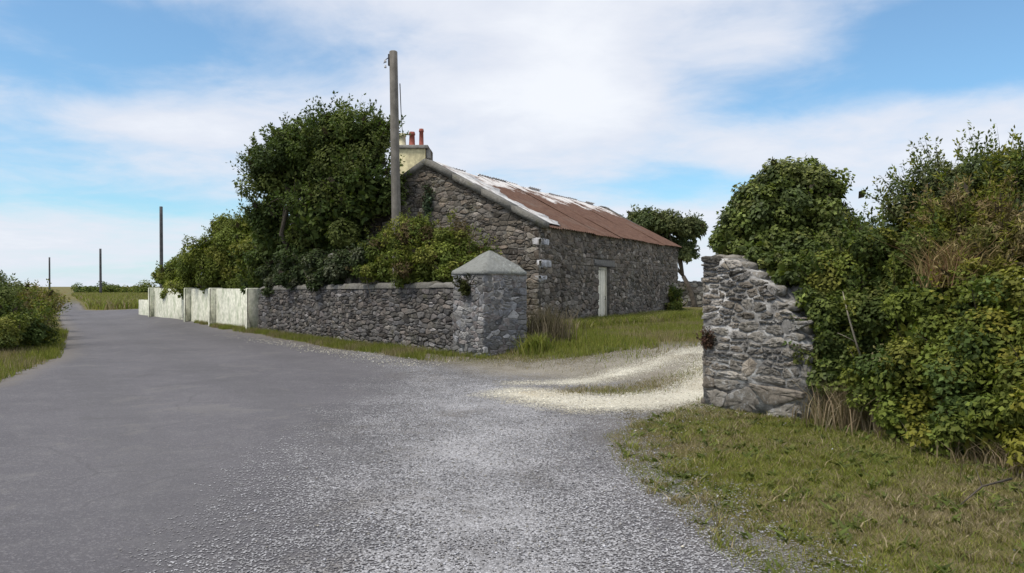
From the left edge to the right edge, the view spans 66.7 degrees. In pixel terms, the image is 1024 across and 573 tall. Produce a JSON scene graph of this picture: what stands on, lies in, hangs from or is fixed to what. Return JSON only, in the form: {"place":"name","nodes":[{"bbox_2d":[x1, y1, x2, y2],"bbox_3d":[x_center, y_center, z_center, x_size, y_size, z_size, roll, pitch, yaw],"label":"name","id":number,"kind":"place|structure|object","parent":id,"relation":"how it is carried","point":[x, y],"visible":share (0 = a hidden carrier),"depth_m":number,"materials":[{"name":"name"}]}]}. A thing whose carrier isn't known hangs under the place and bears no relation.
{"place":"outdoors","nodes":[
{"label":"outdoors","id":0,"kind":"place"},
{"bbox_2d":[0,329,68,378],"bbox_3d":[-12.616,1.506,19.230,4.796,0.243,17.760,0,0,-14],"label":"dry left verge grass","id":1,"kind":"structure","parent":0,"point":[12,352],"depth_m":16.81,"materials":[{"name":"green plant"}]},
{"bbox_2d":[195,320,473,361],"bbox_3d":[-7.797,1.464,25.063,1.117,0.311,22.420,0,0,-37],"label":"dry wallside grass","id":2,"kind":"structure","parent":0,"point":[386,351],"depth_m":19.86,"materials":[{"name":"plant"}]},
{"bbox_2d":[0,300,845,572],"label":"road","id":3,"kind":"structure","parent":0,"point":[119,429],"depth_m":7.43,"materials":[{"name":"grey asphalt"}]},
{"bbox_2d":[220,334,710,415],"bbox_3d":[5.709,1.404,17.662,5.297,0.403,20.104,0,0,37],"label":"gravel track","id":4,"kind":"structure","parent":0,"point":[631,400],"depth_m":11.38,"materials":[{"name":"beige gravel"}]},
{"bbox_2d":[543,361,702,395],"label":"dry centre grass","id":5,"kind":"structure","parent":4,"relation":"on","point":[576,389],"depth_m":12.05,"materials":[{"name":"beige plant"}]},
{"bbox_2d":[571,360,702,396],"bbox_3d":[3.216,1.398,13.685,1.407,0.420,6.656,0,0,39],"label":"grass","id":6,"kind":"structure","parent":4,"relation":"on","point":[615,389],"depth_m":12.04,"materials":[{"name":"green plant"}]},
{"bbox_2d":[94,346,890,572],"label":"gravel apron","id":7,"kind":"object","parent":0,"point":[419,496],"visible":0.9,"depth_m":5.79,"materials":[{"name":"grey gravel"}]},
{"bbox_2d":[585,402,1015,572],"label":"verge pebbles","id":8,"kind":"object","parent":7,"relation":"on","point":[814,566],"visible":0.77,"depth_m":5.90,"materials":[{"name":"stone"}]},
{"bbox_2d":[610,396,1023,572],"bbox_3d":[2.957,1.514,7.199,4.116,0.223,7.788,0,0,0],"label":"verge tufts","id":9,"kind":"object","parent":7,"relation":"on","point":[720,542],"visible":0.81,"depth_m":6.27,"materials":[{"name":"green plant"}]},
{"bbox_2d":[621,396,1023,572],"bbox_3d":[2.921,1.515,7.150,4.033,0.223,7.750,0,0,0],"label":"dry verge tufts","id":10,"kind":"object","parent":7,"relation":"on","point":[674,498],"visible":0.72,"depth_m":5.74,"materials":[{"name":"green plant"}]},
{"bbox_2d":[0,287,1023,572],"bbox_3d":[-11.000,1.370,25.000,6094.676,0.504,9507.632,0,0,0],"label":"ground","id":11,"kind":"structure","parent":0,"point":[66,291],"depth_m":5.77,"materials":[{"name":"green plant"}]},
{"bbox_2d":[0,270,24,295],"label":"back hedge","id":12,"kind":"object","parent":11,"relation":"on","point":[16,283],"visible":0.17,"depth_m":20.70,"materials":[{"name":"green plant"}]},
{"bbox_2d":[0,277,61,350],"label":"roadside hedge","id":13,"kind":"object","parent":11,"relation":"on","point":[19,325],"visible":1,"depth_m":19.25,"materials":[{"name":"green plant"}]},
{"bbox_2d":[0,327,68,382],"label":"verge grass","id":14,"kind":"structure","parent":11,"relation":"on","point":[53,352],"depth_m":17.70,"materials":[{"name":"green plant"}]},
{"bbox_2d":[6,279,72,343],"bbox_3d":[-21.745,0.687,35.195,3.537,2.000,35.994,0,0,-32],"label":"hedge","id":15,"kind":"object","parent":11,"relation":"on","point":[39,296],"visible":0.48,"depth_m":23.11,"materials":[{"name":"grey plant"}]},
{"bbox_2d":[49,257,50,289],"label":"utility pole","id":16,"kind":"object","parent":11,"relation":"on","point":[49,274],"visible":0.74,"depth_m":171.86,"materials":[{"name":"grey wood"}]},
{"bbox_2d":[70,282,97,292],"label":"field bush","id":17,"kind":"object","parent":11,"relation":"on","point":[77,288],"visible":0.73,"depth_m":149.01,"materials":[{"name":"green plant"}]},
{"bbox_2d":[99,249,101,293],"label":"utility pole","id":18,"kind":"object","parent":11,"relation":"on","point":[100,270],"visible":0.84,"depth_m":129.84,"materials":[{"name":"grey wood"}]},
{"bbox_2d":[91,281,121,292],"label":"field bush","id":19,"kind":"object","parent":11,"relation":"on","point":[106,288],"visible":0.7,"depth_m":149.26,"materials":[{"name":"green plant"}]},
{"bbox_2d":[71,291,147,309],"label":"field grass","id":20,"kind":"structure","parent":11,"relation":"on","point":[97,306],"depth_m":69.84,"materials":[{"name":"green plant"}]},
{"bbox_2d":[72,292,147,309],"bbox_3d":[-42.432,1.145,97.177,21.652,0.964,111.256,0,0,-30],"label":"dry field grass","id":21,"kind":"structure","parent":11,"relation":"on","point":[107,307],"depth_m":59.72,"materials":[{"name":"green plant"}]},
{"bbox_2d":[109,284,127,292],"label":"field bush","id":22,"kind":"object","parent":11,"relation":"on","point":[123,289],"visible":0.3,"depth_m":159.81,"materials":[{"name":"green plant"}]},
{"bbox_2d":[114,284,132,291],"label":"field bush","id":23,"kind":"object","parent":11,"relation":"on","point":[117,285],"visible":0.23,"depth_m":165.39,"materials":[{"name":"green plant"}]},
{"bbox_2d":[139,300,147,314],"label":"wall","id":24,"kind":"structure","parent":11,"relation":"on","point":[143,307],"depth_m":39.63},
{"bbox_2d":[127,281,159,291],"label":"field bush","id":25,"kind":"object","parent":11,"relation":"on","point":[138,287],"visible":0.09,"depth_m":149.43,"materials":[{"name":"green plant"}]},
{"bbox_2d":[128,279,166,293],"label":"field bush","id":26,"kind":"object","parent":11,"relation":"on","point":[144,287],"visible":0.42,"depth_m":139.32,"materials":[{"name":"green plant"}]},
{"bbox_2d":[159,206,162,287],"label":"utility pole","id":27,"kind":"object","parent":11,"relation":"on","point":[161,230],"visible":0.64,"depth_m":59.90,"materials":[{"name":"brown wood"}]},
{"bbox_2d":[150,257,181,285],"bbox_3d":[-16.810,-0.059,38.572,1.906,2.947,4.465,0,0,-30],"label":"bush","id":28,"kind":"object","parent":11,"relation":"on","point":[160,273],"visible":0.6,"depth_m":37.22,"materials":[{"name":"green plant"}]},
{"bbox_2d":[148,288,261,328],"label":"garden wall","id":29,"kind":"structure","parent":11,"relation":"on","point":[224,306],"depth_m":30.28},
{"bbox_2d":[159,209,262,299],"bbox_3d":[-12.955,-0.822,32.830,10.995,4.669,3.203,0,0,43],"label":"rounded bush","id":30,"kind":"object","parent":11,"relation":"on","point":[204,262],"visible":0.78,"depth_m":31.03,"materials":[{"name":"green plant"}]},
{"bbox_2d":[254,236,376,296],"bbox_3d":[-6.072,0.051,23.743,1.680,2.927,7.815,0,0,-39],"label":"leafy shrub","id":31,"kind":"object","parent":11,"relation":"on","point":[313,266],"visible":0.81,"depth_m":23.19,"materials":[{"name":"green plant"}]},
{"bbox_2d":[225,91,411,294],"bbox_3d":[-6.608,-2.310,25.104,7.763,7.606,3.976,0,0,40],"label":"garden tree","id":32,"kind":"object","parent":11,"relation":"on","point":[319,160],"visible":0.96,"depth_m":23.90,"materials":[{"name":"green plant"}]},
{"bbox_2d":[297,253,363,289],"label":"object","id":33,"kind":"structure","parent":11,"relation":"on","point":[350,281],"depth_m":22.45,"materials":[{"name":"plant"}]},
{"bbox_2d":[194,319,492,362],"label":"wallside grass","id":34,"kind":"structure","parent":11,"relation":"on","point":[376,347],"depth_m":19.82,"materials":[{"name":"green plant"}]},
{"bbox_2d":[258,281,453,352],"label":"boundary wall","id":35,"kind":"structure","parent":11,"relation":"on","point":[413,317],"depth_m":20.60,"materials":[{"name":"stone"}]},
{"bbox_2d":[290,129,432,224],"bbox_3d":[-5.975,-2.666,33.000,5.490,8.033,6.000,0,0,0],"label":"farmhouse","id":36,"kind":"object","parent":11,"relation":"on","point":[414,153],"visible":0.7,"depth_m":32.55,"materials":[{"name":"paint"}]},
{"bbox_2d":[384,50,400,281],"bbox_3d":[-3.078,-2.354,20.200,0.514,7.513,0.259,0,0,0],"label":"utility pole","id":37,"kind":"object","parent":11,"relation":"on","point":[392,58],"visible":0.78,"depth_m":20.11,"materials":[{"name":"grey wood"}]},
{"bbox_2d":[399,83,402,132],"bbox_3d":[-3.766,-5.880,26.551,0.025,1.263,12.818,0,0,-8],"label":"service cable","id":38,"kind":"object","parent":37,"relation":"attached to","point":[400,104],"visible":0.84,"depth_m":22.45,"materials":[{"name":"metal"}]},
{"bbox_2d":[343,202,501,306],"bbox_3d":[-2.343,-0.325,19.601,4.431,3.670,2.206,0,0,27],"label":"fuchsia bush","id":39,"kind":"object","parent":11,"relation":"on","point":[442,255],"visible":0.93,"depth_m":19.08,"materials":[{"name":"green plant"}]},
{"bbox_2d":[451,250,526,356],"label":"gate pillar","id":40,"kind":"structure","parent":11,"relation":"on","point":[489,314],"depth_m":16.98,"materials":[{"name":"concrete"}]},
{"bbox_2d":[452,273,475,295],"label":"fern","id":41,"kind":"object","parent":40,"relation":"attached to","point":[464,288],"depth_m":16.93,"materials":[{"name":"green plant"}]},
{"bbox_2d":[359,158,680,320],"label":"stone cottage","id":42,"kind":"structure","parent":11,"relation":"on","point":[563,252],"depth_m":24.28,"materials":[{"name":"stone"}]},
{"bbox_2d":[420,181,436,216],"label":"climbing ivy","id":43,"kind":"object","parent":42,"relation":"attached to","point":[427,203],"visible":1,"depth_m":23.67,"materials":[{"name":"green plant"}]},
{"bbox_2d":[598,270,605,315],"bbox_3d":[3.005,0.363,26.383,0.120,1.926,0.840,0,0,28],"label":"door","id":44,"kind":"structure","parent":42,"relation":"in","point":[601,288],"depth_m":26.43,"materials":[{"name":"beige paint"}]},
{"bbox_2d":[466,343,701,371],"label":"trackside grass","id":45,"kind":"structure","parent":11,"relation":"on","point":[550,353],"depth_m":15.87,"materials":[{"name":"green plant"}]},
{"bbox_2d":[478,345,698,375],"bbox_3d":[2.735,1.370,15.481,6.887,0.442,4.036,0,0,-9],"label":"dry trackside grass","id":46,"kind":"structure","parent":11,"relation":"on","point":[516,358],"depth_m":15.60,"materials":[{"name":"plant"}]},
{"bbox_2d":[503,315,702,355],"bbox_3d":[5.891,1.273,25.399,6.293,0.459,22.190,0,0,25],"label":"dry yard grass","id":47,"kind":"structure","parent":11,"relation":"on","point":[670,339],"depth_m":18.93,"materials":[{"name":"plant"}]},
{"bbox_2d":[506,315,702,362],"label":"yard grass","id":48,"kind":"structure","parent":11,"relation":"on","point":[595,342],"depth_m":17.11,"materials":[{"name":"green plant"}]},
{"bbox_2d":[527,307,702,329],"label":"tall yard grass","id":49,"kind":"structure","parent":11,"relation":"on","point":[604,322],"depth_m":24.82,"materials":[{"name":"green plant"}]},
{"bbox_2d":[620,204,708,306],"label":"windswept tree","id":50,"kind":"object","parent":11,"relation":"on","point":[667,224],"visible":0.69,"depth_m":45.40,"materials":[{"name":"green plant"}]},
{"bbox_2d":[664,283,687,310],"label":"corner bush","id":51,"kind":"object","parent":11,"relation":"on","point":[675,295],"visible":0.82,"depth_m":32.59,"materials":[{"name":"green plant"}]},
{"bbox_2d":[678,281,702,306],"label":"field wall","id":52,"kind":"structure","parent":11,"relation":"on","point":[697,286],"depth_m":46.04,"materials":[{"name":"stone"}]},
{"bbox_2d":[701,254,829,419],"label":"broken wall end","id":53,"kind":"structure","parent":11,"relation":"on","point":[748,306],"depth_m":9.88,"materials":[{"name":"stone"}]},
{"bbox_2d":[693,326,715,349],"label":"red weed","id":54,"kind":"object","parent":53,"relation":"attached to","point":[707,340],"visible":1,"depth_m":10.47,"materials":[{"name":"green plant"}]},
{"bbox_2d":[707,154,879,396],"bbox_3d":[4.112,-0.146,10.396,2.127,3.508,3.116,0,0,-15],"label":"ivy mass","id":55,"kind":"object","parent":11,"relation":"on","point":[774,215],"visible":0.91,"depth_m":10.49,"materials":[{"name":"green plant"}]},
{"bbox_2d":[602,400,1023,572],"bbox_3d":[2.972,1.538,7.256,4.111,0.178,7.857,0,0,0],"label":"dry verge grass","id":56,"kind":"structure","parent":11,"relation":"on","point":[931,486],"depth_m":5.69,"materials":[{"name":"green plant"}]},
{"bbox_2d":[604,402,1023,572],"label":"verge weeds","id":57,"kind":"object","parent":11,"relation":"on","point":[944,568],"visible":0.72,"depth_m":6.02,"materials":[{"name":"green plant"}]},
{"bbox_2d":[788,375,947,434],"bbox_3d":[3.995,1.266,8.602,1.857,0.653,2.157,0,0,0],"label":"straw clump","id":58,"kind":"object","parent":11,"relation":"on","point":[834,411],"visible":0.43,"depth_m":8.46,"materials":[{"name":"beige plant"}]},
{"bbox_2d":[782,204,975,389],"bbox_3d":[4.459,0.304,9.264,2.331,2.560,1.948,0,0,21],"label":"privet thicket","id":59,"kind":"object","parent":11,"relation":"on","point":[863,268],"visible":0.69,"depth_m":9.02,"materials":[{"name":"green plant"}]},
{"bbox_2d":[813,119,1023,304],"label":"hawthorn bush","id":60,"kind":"object","parent":11,"relation":"on","point":[1002,161],"visible":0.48,"depth_m":9.32,"materials":[{"name":"green plant"}]},
{"bbox_2d":[836,255,1023,473],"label":"bramble bush","id":61,"kind":"object","parent":11,"relation":"on","point":[959,359],"visible":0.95,"depth_m":7.23,"materials":[{"name":"green plant"}]},
{"bbox_2d":[838,293,863,362],"bbox_3d":[3.801,0.474,8.746,0.331,0.838,0.114,0,0,0],"label":"bare stick","id":62,"kind":"object","parent":61,"relation":"on","point":[856,343],"visible":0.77,"depth_m":8.70,"materials":[{"name":"brown wood"}]},
{"bbox_2d":[890,229,1022,287],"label":"dry grass spray","id":63,"kind":"object","parent":61,"relation":"attached to","point":[930,263],"visible":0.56,"depth_m":8.13,"materials":[{"name":"plant"}]},
{"bbox_2d":[863,407,1019,461],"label":"bush","id":64,"kind":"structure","parent":11,"relation":"on","point":[977,442],"depth_m":6.69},
{"bbox_2d":[876,422,1023,491],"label":"straw tuft","id":65,"kind":"object","parent":11,"relation":"on","point":[989,458],"visible":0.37,"depth_m":6.63,"materials":[{"name":"beige plant"}]},
{"bbox_2d":[892,165,1023,295],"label":"yellow bracken","id":66,"kind":"object","parent":11,"relation":"on","point":[989,216],"visible":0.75,"depth_m":8.27,"materials":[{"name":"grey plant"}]},
{"bbox_2d":[961,470,1012,504],"bbox_3d":[3.259,1.356,5.392,0.760,0.175,0.078,0,0,-35],"label":"fallen twig","id":67,"kind":"object","parent":11,"relation":"on","point":[992,483],"visible":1,"depth_m":5.36,"materials":[{"name":"grey wood"}]},
{"bbox_2d":[0,0,1023,286],"label":"sky","id":68,"kind":"structure","parent":0,"point":[113,113],"materials":[{"name":"blue"}]},
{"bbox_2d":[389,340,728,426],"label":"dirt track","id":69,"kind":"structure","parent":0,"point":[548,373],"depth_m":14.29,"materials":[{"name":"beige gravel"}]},
{"bbox_2d":[511,332,556,355],"bbox_3d":[0.499,1.200,16.615,1.106,0.552,1.091,0,0,16],"label":"nettle patch","id":70,"kind":"object","parent":69,"relation":"on","point":[539,343],"visible":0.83,"depth_m":16.48,"materials":[{"name":"green plant"}]},
{"bbox_2d":[515,301,592,351],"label":"dry weeds","id":71,"kind":"object","parent":69,"relation":"on","point":[545,324],"visible":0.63,"depth_m":17.63,"materials":[{"name":"beige plant"}]},
{"bbox_2d":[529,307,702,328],"bbox_3d":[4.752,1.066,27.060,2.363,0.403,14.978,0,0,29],"label":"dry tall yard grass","id":72,"kind":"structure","parent":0,"point":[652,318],"depth_m":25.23,"materials":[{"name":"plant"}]},
{"bbox_2d":[744,393,1023,465],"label":"hedge foot grass","id":73,"kind":"structure","parent":0,"point":[939,412],"depth_m":6.77,"materials":[{"name":"green plant"}]}
]}

